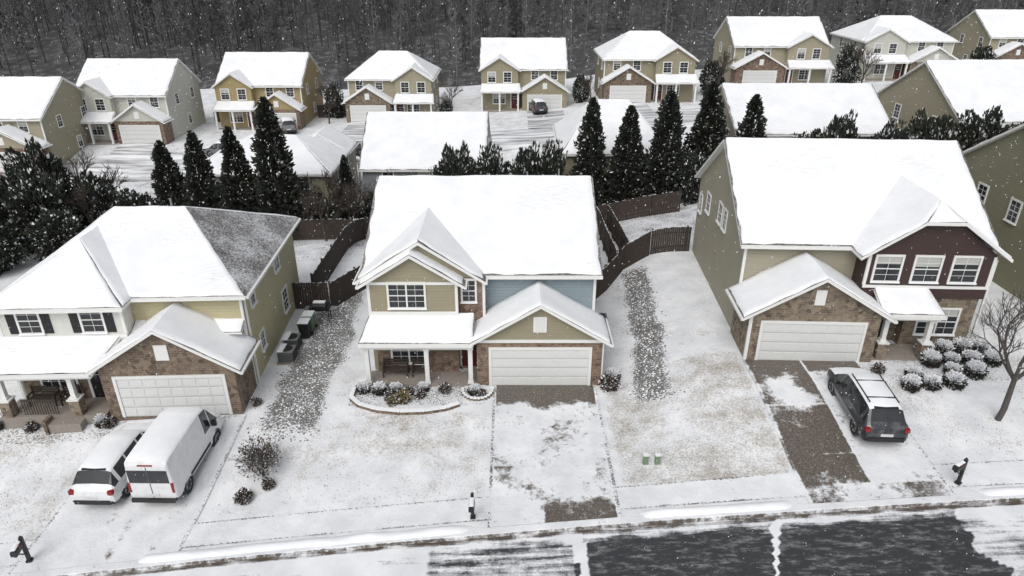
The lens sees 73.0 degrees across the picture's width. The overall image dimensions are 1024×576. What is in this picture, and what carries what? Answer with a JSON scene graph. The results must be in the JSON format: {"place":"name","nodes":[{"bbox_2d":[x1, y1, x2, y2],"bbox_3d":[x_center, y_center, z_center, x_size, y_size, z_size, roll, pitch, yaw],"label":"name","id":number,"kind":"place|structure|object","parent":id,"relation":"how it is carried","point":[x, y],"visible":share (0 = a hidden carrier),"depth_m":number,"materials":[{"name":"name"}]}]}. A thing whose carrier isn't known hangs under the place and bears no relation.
{"place":"outdoors","nodes":[
{"label":"outdoors","id":0,"kind":"place"},
{"bbox_2d":[7,414,246,573],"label":"driveway","id":1,"kind":"structure","parent":0,"point":[121,526],"depth_m":27.96,"materials":[{"name":"snow"}]},
{"bbox_2d":[68,423,151,504],"bbox_3d":[-17.159,7.348,30.292,2.240,1.844,4.780,0,27,1],"label":"parked car","id":2,"kind":"object","parent":1,"relation":"on","point":[100,478],"visible":0.75,"depth_m":28.63,"materials":[{"name":"white paint"}]},
{"bbox_2d":[124,407,222,502],"bbox_3d":[-14.608,6.825,30.183,2.400,2.564,5.120,0,27,1],"label":"parked van","id":3,"kind":"object","parent":1,"relation":"on","point":[162,472],"visible":0.98,"depth_m":28.58,"materials":[{"name":"white paint"}]},
{"bbox_2d":[0,206,294,373],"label":"roof snow","id":4,"kind":"structure","parent":0,"point":[140,250],"depth_m":33.06,"materials":[{"name":"snow"}]},
{"bbox_2d":[212,52,308,109],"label":"roof snow","id":5,"kind":"structure","parent":0,"point":[271,66],"depth_m":92.60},
{"bbox_2d":[185,125,358,174],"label":"roof snow","id":6,"kind":"structure","parent":0,"point":[308,156],"depth_m":64.87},
{"bbox_2d":[63,108,701,181],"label":"back street","id":7,"kind":"structure","parent":0,"point":[139,164],"depth_m":81.03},
{"bbox_2d":[343,51,439,102],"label":"roof snow","id":8,"kind":"structure","parent":0,"point":[376,65],"depth_m":95.22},
{"bbox_2d":[359,111,490,169],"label":"roof snow","id":9,"kind":"structure","parent":0,"point":[416,148],"depth_m":63.54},
{"bbox_2d":[358,175,609,342],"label":"roof snow","id":10,"kind":"structure","parent":0,"point":[499,219],"depth_m":36.40,"materials":[{"name":"snow"}]},
{"bbox_2d":[1,0,1021,574],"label":"falling snow","id":11,"kind":"structure","parent":0,"point":[493,248],"depth_m":25.92,"materials":[{"name":"snow"}]},
{"bbox_2d":[0,0,1023,574],"bbox_3d":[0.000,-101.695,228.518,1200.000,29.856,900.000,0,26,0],"label":"ground","id":12,"kind":"structure","parent":0,"point":[416,452],"depth_m":33.97,"materials":[{"name":"snow"}]},
{"bbox_2d":[0,222,30,275],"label":"evergreen bush","id":13,"kind":"object","parent":12,"relation":"on","point":[17,251],"visible":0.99,"depth_m":49.03,"materials":[{"name":"green plant"}]},
{"bbox_2d":[0,166,67,246],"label":"evergreen bush","id":14,"kind":"object","parent":12,"relation":"on","point":[8,178],"visible":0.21,"depth_m":52.94,"materials":[{"name":"green plant"}]},
{"bbox_2d":[0,136,72,210],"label":"evergreen bush","id":15,"kind":"object","parent":12,"relation":"on","point":[50,162],"visible":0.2,"depth_m":56.95,"materials":[{"name":"green plant"}]},
{"bbox_2d":[0,165,82,255],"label":"evergreen bush","id":16,"kind":"object","parent":12,"relation":"on","point":[11,201],"visible":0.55,"depth_m":51.65,"materials":[{"name":"green plant"}]},
{"bbox_2d":[0,80,91,175],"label":"walls","id":17,"kind":"structure","parent":12,"relation":"on","point":[62,139],"depth_m":79.11,"materials":[{"name":"beige"}]},
{"bbox_2d":[0,77,82,149],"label":"roof","id":18,"kind":"structure","parent":17,"relation":"on","point":[52,97],"depth_m":75.66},
{"bbox_2d":[0,76,73,146],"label":"roof snow","id":19,"kind":"structure","parent":18,"relation":"on","point":[15,97],"depth_m":76.82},
{"bbox_2d":[22,205,83,260],"bbox_3d":[-33.370,-3.753,50.825,4.064,4.508,3.955,-15,29,-27],"label":"evergreen bush","id":20,"kind":"object","parent":12,"relation":"on","point":[45,228],"visible":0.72,"depth_m":50.16,"materials":[{"name":"green plant"}]},
{"bbox_2d":[0,376,110,434],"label":"porch","id":21,"kind":"object","parent":12,"relation":"on","point":[50,413],"visible":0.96,"depth_m":32.98,"materials":[{"name":"concrete"}]},
{"bbox_2d":[61,182,112,222],"bbox_3d":[-33.836,-5.920,54.753,3.496,5.695,3.537,-1,26,-2],"label":"bush","id":22,"kind":"object","parent":12,"relation":"on","point":[79,198],"visible":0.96,"depth_m":54.22,"materials":[{"name":"brown plant"}]},
{"bbox_2d":[67,178,125,231],"bbox_3d":[-33.835,-6.016,56.969,4.542,6.198,4.421,-21,33,-37],"label":"evergreen bush","id":23,"kind":"object","parent":12,"relation":"on","point":[104,193],"visible":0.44,"depth_m":56.07,"materials":[{"name":"green plant"}]},
{"bbox_2d":[112,188,154,206],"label":"evergreen bush","id":24,"kind":"object","parent":12,"relation":"on","point":[133,198],"visible":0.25,"depth_m":56.06,"materials":[{"name":"green plant"}]},
{"bbox_2d":[80,63,205,144],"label":"walls","id":25,"kind":"structure","parent":12,"relation":"on","point":[179,124],"depth_m":85.08,"materials":[{"name":"beige"}]},
{"bbox_2d":[82,86,194,139],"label":"windows","id":26,"kind":"structure","parent":25,"relation":"attached to","point":[97,129],"depth_m":84.33,"materials":[{"name":"white glass"}]},
{"bbox_2d":[75,59,201,123],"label":"roof","id":27,"kind":"structure","parent":25,"relation":"on","point":[165,95],"depth_m":83.30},
{"bbox_2d":[76,58,177,121],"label":"roof snow","id":28,"kind":"structure","parent":27,"relation":"on","point":[115,79],"depth_m":84.77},
{"bbox_2d":[118,125,162,143],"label":"garage door","id":29,"kind":"structure","parent":25,"relation":"attached to","point":[149,134],"depth_m":83.50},
{"bbox_2d":[0,235,299,420],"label":"walls","id":30,"kind":"structure","parent":12,"relation":"on","point":[151,355],"depth_m":33.41,"materials":[{"name":"brick"}]},
{"bbox_2d":[4,254,290,397],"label":"windows","id":31,"kind":"structure","parent":30,"relation":"attached to","point":[41,324],"depth_m":32.70,"materials":[{"name":"clear glass"}]},
{"bbox_2d":[0,198,300,379],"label":"roof","id":32,"kind":"structure","parent":30,"relation":"on","point":[253,245],"depth_m":35.48,"materials":[{"name":"grey"}]},
{"bbox_2d":[111,374,232,416],"bbox_3d":[-16.047,5.098,32.800,5.180,2.270,0.110,-1,26,-2],"label":"garage door","id":33,"kind":"structure","parent":30,"relation":"attached to","point":[140,397],"depth_m":32.73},
{"bbox_2d":[150,140,195,205],"bbox_3d":[-28.467,-7.393,57.642,4.356,10.071,4.053,-8,27,-15],"label":"cypress tree","id":34,"kind":"object","parent":12,"relation":"on","point":[161,157],"visible":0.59,"depth_m":56.29,"materials":[{"name":"green plant"}]},
{"bbox_2d":[181,130,221,208],"bbox_3d":[-25.593,-7.676,57.458,3.880,10.992,4.029,5,26,11],"label":"cypress tree","id":35,"kind":"object","parent":12,"relation":"on","point":[191,182],"visible":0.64,"depth_m":56.21,"materials":[{"name":"green plant"}]},
{"bbox_2d":[215,126,262,212],"bbox_3d":[-22.674,-7.839,57.422,4.259,11.386,4.545,-18,31,-33],"label":"cypress tree","id":36,"kind":"object","parent":12,"relation":"on","point":[231,148],"visible":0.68,"depth_m":56.19,"materials":[{"name":"green plant"}]},
{"bbox_2d":[227,434,281,481],"bbox_3d":[-11.003,7.317,29.746,2.412,2.214,2.050,0,26,0],"label":"bare shrub","id":37,"kind":"object","parent":12,"relation":"on","point":[260,451],"visible":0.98,"depth_m":29.61,"materials":[{"name":"brown plant"}]},
{"bbox_2d":[214,57,323,129],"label":"walls","id":38,"kind":"structure","parent":12,"relation":"on","point":[306,116],"depth_m":92.16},
{"bbox_2d":[210,53,322,111],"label":"roof","id":39,"kind":"structure","parent":38,"relation":"on","point":[315,64],"depth_m":90.85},
{"bbox_2d":[219,77,317,126],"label":"windows","id":40,"kind":"structure","parent":38,"relation":"attached to","point":[241,95],"depth_m":91.90,"materials":[{"name":"white glass"}]},
{"bbox_2d":[197,149,358,213],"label":"walls","id":41,"kind":"structure","parent":12,"relation":"on","point":[319,181],"depth_m":63.26,"materials":[{"name":"beige"}]},
{"bbox_2d":[246,96,310,237],"bbox_3d":[-19.527,-8.743,57.122,5.718,14.030,5.319,5,26,9],"label":"cypress tree","id":42,"kind":"object","parent":12,"relation":"on","point":[265,117],"visible":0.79,"depth_m":55.67,"materials":[{"name":"green plant"}]},
{"bbox_2d":[276,343,299,364],"bbox_3d":[-12.200,3.624,37.628,1.000,0.920,1.000,0,26,0],"label":"air conditioning unit","id":43,"kind":"object","parent":12,"relation":"on","point":[287,354],"visible":1,"depth_m":37.32,"materials":[{"name":"metal"}]},
{"bbox_2d":[136,525,472,562],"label":"snow bank","id":44,"kind":"structure","parent":12,"relation":"on","point":[306,543],"depth_m":26.59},
{"bbox_2d":[292,218,354,240],"bbox_3d":[-23.275,-4.651,57.228,21.450,2.372,0.146,0,26,0],"label":"wooden fence","id":45,"kind":"object","parent":12,"relation":"on","point":[310,233],"visible":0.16,"depth_m":57.07,"materials":[{"name":"brown wood"}]},
{"bbox_2d":[292,265,365,308],"bbox_3d":[-10.202,-0.274,44.745,8.273,2.180,1.845,-20,32,-35],"label":"wooden fence","id":46,"kind":"object","parent":12,"relation":"on","point":[341,290],"visible":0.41,"depth_m":43.03,"materials":[{"name":"brown wood"}]},
{"bbox_2d":[310,218,365,287],"bbox_3d":[-12.452,-2.441,50.746,0.151,3.500,14.303,1,26,1],"label":"wooden fence","id":47,"kind":"object","parent":12,"relation":"on","point":[351,233],"visible":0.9,"depth_m":49.53,"materials":[{"name":"brown wood"}]},
{"bbox_2d":[336,155,359,218],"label":"cypress tree","id":48,"kind":"object","parent":12,"relation":"on","point":[344,173],"visible":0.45,"depth_m":59.61,"materials":[{"name":"green plant"}]},
{"bbox_2d":[345,68,439,122],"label":"walls","id":49,"kind":"structure","parent":12,"relation":"on","point":[411,76],"depth_m":94.11,"materials":[{"name":"beige"}]},
{"bbox_2d":[355,76,437,111],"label":"windows","id":50,"kind":"structure","parent":49,"relation":"attached to","point":[404,87],"depth_m":94.80,"materials":[{"name":"white glass"}]},
{"bbox_2d":[349,387,459,414],"bbox_3d":[-5.476,5.754,33.949,5.735,0.352,1.524,6,26,12],"label":"flower bed edging","id":51,"kind":"object","parent":12,"relation":"on","point":[395,411],"visible":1,"depth_m":33.48,"materials":[{"name":"brick"}]},
{"bbox_2d":[361,347,477,386],"bbox_3d":[-4.640,3.717,35.735,5.720,2.800,1.870,0,26,0],"label":"porch","id":52,"kind":"object","parent":12,"relation":"on","point":[416,375],"visible":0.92,"depth_m":35.79,"materials":[{"name":"wood"}]},
{"bbox_2d":[428,141,475,175],"bbox_3d":[-4.925,-7.995,59.453,4.135,9.799,4.073,-9,27,-18],"label":"evergreen bush","id":53,"kind":"object","parent":12,"relation":"on","point":[455,164],"visible":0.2,"depth_m":57.68,"materials":[{"name":"green plant"}]},
{"bbox_2d":[246,265,684,441],"bbox_3d":[-1.531,2.701,39.310,22.661,1.482,17.370,0,26,0],"label":"rock strip","id":54,"kind":"object","parent":12,"relation":"on","point":[639,343],"visible":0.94,"depth_m":37.57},
{"bbox_2d":[366,245,603,385],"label":"walls","id":55,"kind":"structure","parent":12,"relation":"on","point":[443,297],"depth_m":34.73,"materials":[{"name":"blue"}]},
{"bbox_2d":[386,278,476,365],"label":"windows","id":56,"kind":"structure","parent":55,"relation":"attached to","point":[408,297],"depth_m":34.82,"materials":[{"name":"clear glass"}]},
{"bbox_2d":[352,169,613,347],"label":"roof","id":57,"kind":"structure","parent":55,"relation":"on","point":[356,281],"depth_m":34.07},
{"bbox_2d":[489,347,591,385],"bbox_3d":[1.420,3.977,35.072,5.180,2.270,0.110,0,26,0],"label":"garage door","id":58,"kind":"structure","parent":55,"relation":"attached to","point":[531,365],"depth_m":35.03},
{"bbox_2d":[466,141,505,174],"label":"evergreen bush","id":59,"kind":"object","parent":12,"relation":"on","point":[494,164],"visible":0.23,"depth_m":58.23,"materials":[{"name":"green plant"}]},
{"bbox_2d":[0,0,1023,85],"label":"forest","id":60,"kind":"object","parent":12,"relation":"on","point":[375,8],"visible":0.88,"depth_m":129.03,"materials":[{"name":"plant"}]},
{"bbox_2d":[0,494,1023,575],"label":"kerb","id":61,"kind":"structure","parent":12,"relation":"on","point":[108,568],"depth_m":26.81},
{"bbox_2d":[481,59,566,110],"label":"walls","id":62,"kind":"structure","parent":12,"relation":"on","point":[544,86],"depth_m":96.91,"materials":[{"name":"beige"}]},
{"bbox_2d":[487,71,557,107],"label":"windows","id":63,"kind":"structure","parent":62,"relation":"attached to","point":[507,77],"depth_m":97.67,"materials":[{"name":"white glass"}]},
{"bbox_2d":[502,140,547,174],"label":"evergreen bush","id":64,"kind":"object","parent":12,"relation":"on","point":[521,163],"visible":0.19,"depth_m":58.69,"materials":[{"name":"green plant"}]},
{"bbox_2d":[530,139,567,175],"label":"evergreen bush","id":65,"kind":"object","parent":12,"relation":"on","point":[546,163],"visible":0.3,"depth_m":58.35,"materials":[{"name":"green plant"}]},
{"bbox_2d":[565,97,614,212],"bbox_3d":[6.832,-10.245,59.453,4.545,12.238,4.259,1,26,3],"label":"cypress tree","id":66,"kind":"object","parent":12,"relation":"on","point":[591,124],"visible":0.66,"depth_m":58.27,"materials":[{"name":"green plant"}]},
{"bbox_2d":[596,206,617,262],"bbox_3d":[6.821,-3.680,51.699,0.302,2.851,11.505,0,26,0],"label":"wooden fence","id":67,"kind":"object","parent":12,"relation":"on","point":[610,249],"visible":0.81,"depth_m":50.14,"materials":[{"name":"brown wood"}]},
{"bbox_2d":[606,205,628,251],"bbox_3d":[7.726,-4.132,52.092,0.287,2.938,10.205,0,26,-1],"label":"wooden fence","id":68,"kind":"object","parent":12,"relation":"on","point":[619,236],"visible":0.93,"depth_m":51.31,"materials":[{"name":"brown wood"}]},
{"bbox_2d":[600,105,650,214],"bbox_3d":[9.982,-10.251,59.459,4.679,10.897,4.506,5,26,10],"label":"cypress tree","id":69,"kind":"object","parent":12,"relation":"on","point":[615,190],"visible":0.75,"depth_m":58.67,"materials":[{"name":"green plant"}]},
{"bbox_2d":[598,191,681,223],"bbox_3d":[10.496,-6.428,57.172,6.795,3.297,0.230,0,26,-1],"label":"wooden fence","id":70,"kind":"object","parent":12,"relation":"on","point":[668,199],"visible":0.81,"depth_m":56.98,"materials":[{"name":"brown wood"}]},
{"bbox_2d":[595,225,691,298],"bbox_3d":[7.844,-1.706,46.102,9.783,3.537,1.898,-18,31,-33],"label":"wooden fence","id":71,"kind":"object","parent":12,"relation":"on","point":[633,252],"visible":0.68,"depth_m":47.32,"materials":[{"name":"brown wood"}]},
{"bbox_2d":[594,48,695,102],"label":"walls","id":72,"kind":"structure","parent":12,"relation":"on","point":[630,77],"depth_m":93.25,"materials":[{"name":"beige"}]},
{"bbox_2d":[609,86,645,102],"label":"garage door","id":73,"kind":"structure","parent":72,"relation":"attached to","point":[634,94],"depth_m":93.16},
{"bbox_2d":[597,56,688,99],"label":"windows","id":74,"kind":"structure","parent":72,"relation":"attached to","point":[683,67],"depth_m":93.73,"materials":[{"name":"white glass"}]},
{"bbox_2d":[635,90,693,206],"bbox_3d":[12.903,-11.152,59.170,5.037,11.446,4.686,-8,27,-17],"label":"cypress tree","id":75,"kind":"object","parent":12,"relation":"on","point":[669,114],"visible":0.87,"depth_m":58.20,"materials":[{"name":"green plant"}]},
{"bbox_2d":[677,150,706,206],"bbox_3d":[15.552,-9.166,58.737,3.346,5.071,3.257,-1,26,-2],"label":"evergreen bush","id":76,"kind":"object","parent":12,"relation":"on","point":[686,181],"visible":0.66,"depth_m":58.27,"materials":[{"name":"green plant"}]},
{"bbox_2d":[676,80,730,190],"bbox_3d":[17.004,-12.530,60.755,4.886,11.238,5.213,-1,26,-1],"label":"cypress tree","id":77,"kind":"object","parent":12,"relation":"on","point":[712,100],"visible":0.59,"depth_m":59.27,"materials":[{"name":"green plant"}]},
{"bbox_2d":[699,58,725,91],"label":"evergreen bush","id":78,"kind":"object","parent":12,"relation":"on","point":[710,68],"visible":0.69,"depth_m":96.00,"materials":[{"name":"green plant"}]},
{"bbox_2d":[640,500,794,517],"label":"snow bank","id":79,"kind":"structure","parent":12,"relation":"on","point":[724,508],"depth_m":27.08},
{"bbox_2d":[735,93,767,137],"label":"cypress tree","id":80,"kind":"object","parent":12,"relation":"on","point":[745,128],"visible":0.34,"depth_m":56.04,"materials":[{"name":"green plant"}]},
{"bbox_2d":[713,21,830,82],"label":"walls","id":81,"kind":"structure","parent":12,"relation":"on","point":[764,62],"depth_m":100.92,"materials":[{"name":"beige"}]},
{"bbox_2d":[719,41,821,82],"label":"windows","id":82,"kind":"structure","parent":81,"relation":"attached to","point":[803,74],"depth_m":101.09,"materials":[{"name":"white glass"}]},
{"bbox_2d":[713,17,834,69],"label":"roof","id":83,"kind":"structure","parent":81,"relation":"on","point":[720,27],"depth_m":100.35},
{"bbox_2d":[811,108,860,138],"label":"evergreen bush","id":84,"kind":"object","parent":12,"relation":"on","point":[842,128],"visible":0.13,"depth_m":55.73,"materials":[{"name":"green plant"}]},
{"bbox_2d":[692,149,998,361],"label":"walls","id":85,"kind":"structure","parent":12,"relation":"on","point":[715,247],"depth_m":35.11,"materials":[{"name":"paint"}]},
{"bbox_2d":[754,320,868,361],"bbox_3d":[14.897,2.667,34.566,5.180,2.270,0.110,1,26,2],"label":"garage door","id":86,"kind":"structure","parent":85,"relation":"attached to","point":[790,340],"depth_m":34.53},
{"bbox_2d":[697,190,983,337],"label":"windows","id":87,"kind":"structure","parent":85,"relation":"attached to","point":[927,269],"depth_m":34.47,"materials":[{"name":"clear glass"}]},
{"bbox_2d":[694,139,1013,323],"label":"roof","id":88,"kind":"structure","parent":85,"relation":"on","point":[722,145],"depth_m":33.94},
{"bbox_2d":[831,42,862,82],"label":"evergreen bush","id":89,"kind":"object","parent":12,"relation":"on","point":[845,60],"visible":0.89,"depth_m":99.46,"materials":[{"name":"green plant"}]},
{"bbox_2d":[828,31,954,79],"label":"walls","id":90,"kind":"structure","parent":12,"relation":"on","point":[886,39],"depth_m":102.46,"materials":[{"name":"beige"}]},
{"bbox_2d":[839,37,944,78],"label":"windows","id":91,"kind":"structure","parent":90,"relation":"attached to","point":[897,69],"depth_m":102.83,"materials":[{"name":"white glass"}]},
{"bbox_2d":[864,118,919,139],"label":"evergreen bush","id":92,"kind":"object","parent":12,"relation":"on","point":[889,133],"visible":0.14,"depth_m":55.01,"materials":[{"name":"green plant"}]},
{"bbox_2d":[871,317,940,360],"bbox_3d":[19.634,2.715,35.166,2.980,3.300,2.040,1,26,2],"label":"porch","id":93,"kind":"object","parent":12,"relation":"on","point":[896,352],"visible":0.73,"depth_m":34.88,"materials":[{"name":"concrete"}]},
{"bbox_2d":[901,107,969,150],"bbox_3d":[33.623,-10.398,56.036,5.283,8.126,5.204,6,26,12],"label":"evergreen bush","id":94,"kind":"object","parent":12,"relation":"on","point":[929,128],"visible":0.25,"depth_m":54.56,"materials":[{"name":"green plant"}]},
{"bbox_2d":[878,65,1017,142],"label":"walls","id":95,"kind":"structure","parent":12,"relation":"on","point":[904,91],"depth_m":63.28,"materials":[{"name":"beige"}]},
{"bbox_2d":[955,104,1013,149],"bbox_3d":[37.141,-10.502,55.087,5.119,8.452,5.259,-14,29,-27],"label":"evergreen bush","id":96,"kind":"object","parent":12,"relation":"on","point":[979,126],"visible":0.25,"depth_m":53.47,"materials":[{"name":"green plant"}]},
{"bbox_2d":[949,13,1023,59],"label":"walls","id":97,"kind":"structure","parent":12,"relation":"on","point":[971,31],"depth_m":110.96,"materials":[{"name":"beige"}]},
{"bbox_2d":[959,287,1023,421],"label":"bare tree","id":98,"kind":"object","parent":12,"relation":"on","point":[1015,378],"visible":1,"depth_m":29.40,"materials":[{"name":"brown plant"}]},
{"bbox_2d":[964,129,1023,301],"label":"walls","id":99,"kind":"structure","parent":12,"relation":"on","point":[1001,166],"depth_m":41.09,"materials":[{"name":"green"}]},
{"bbox_2d":[977,181,1023,225],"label":"windows","id":100,"kind":"structure","parent":99,"relation":"attached to","point":[1013,211],"depth_m":40.61,"materials":[{"name":"white glass"}]},
{"bbox_2d":[0,460,1023,566],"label":"sidewalk","id":101,"kind":"structure","parent":0,"point":[766,486],"depth_m":27.84,"materials":[{"name":"snow"}]},
{"bbox_2d":[479,37,568,91],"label":"roof snow","id":102,"kind":"structure","parent":0,"point":[552,54],"depth_m":98.54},
{"bbox_2d":[527,108,564,127],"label":"driveway","id":103,"kind":"structure","parent":0,"point":[549,119],"depth_m":92.36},
{"bbox_2d":[488,385,621,526],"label":"driveway","id":104,"kind":"structure","parent":0,"point":[556,447],"depth_m":30.42,"materials":[{"name":"snow"}]},
{"bbox_2d":[90,501,1023,575],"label":"road","id":105,"kind":"structure","parent":0,"point":[931,534],"depth_m":25.74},
{"bbox_2d":[552,99,667,154],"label":"roof snow","id":106,"kind":"structure","parent":0,"point":[612,111],"depth_m":63.20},
{"bbox_2d":[594,31,699,82],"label":"roof snow","id":107,"kind":"structure","parent":0,"point":[660,44],"depth_m":94.23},
{"bbox_2d":[727,16,833,67],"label":"roof snow","id":108,"kind":"structure","parent":0,"point":[754,30],"depth_m":102.02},
{"bbox_2d":[722,83,894,133],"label":"roof snow","id":109,"kind":"structure","parent":0,"point":[785,106],"depth_m":60.60,"materials":[{"name":"snow"}]},
{"bbox_2d":[741,357,955,502],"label":"driveway","id":110,"kind":"structure","parent":0,"point":[869,470],"depth_m":29.68,"materials":[{"name":"snow"}]},
{"bbox_2d":[827,367,910,442],"bbox_3d":[15.870,4.908,31.024,2.240,1.824,4.780,1,29,3],"label":"parked car","id":111,"kind":"object","parent":110,"relation":"on","point":[875,399],"visible":1,"depth_m":29.73,"materials":[{"name":"paint"}]},
{"bbox_2d":[725,137,1011,319],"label":"roof snow","id":112,"kind":"structure","parent":0,"point":[895,199],"depth_m":36.34,"materials":[{"name":"snow"}]},
{"bbox_2d":[830,15,958,61],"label":"roof snow","id":113,"kind":"structure","parent":0,"point":[906,25],"depth_m":103.53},
{"bbox_2d":[926,59,1023,121],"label":"roof snow","id":114,"kind":"structure","parent":0,"point":[995,79],"depth_m":59.91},
{"bbox_2d":[952,9,1023,56],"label":"roof snow","id":115,"kind":"structure","parent":0,"point":[1003,22],"depth_m":108.24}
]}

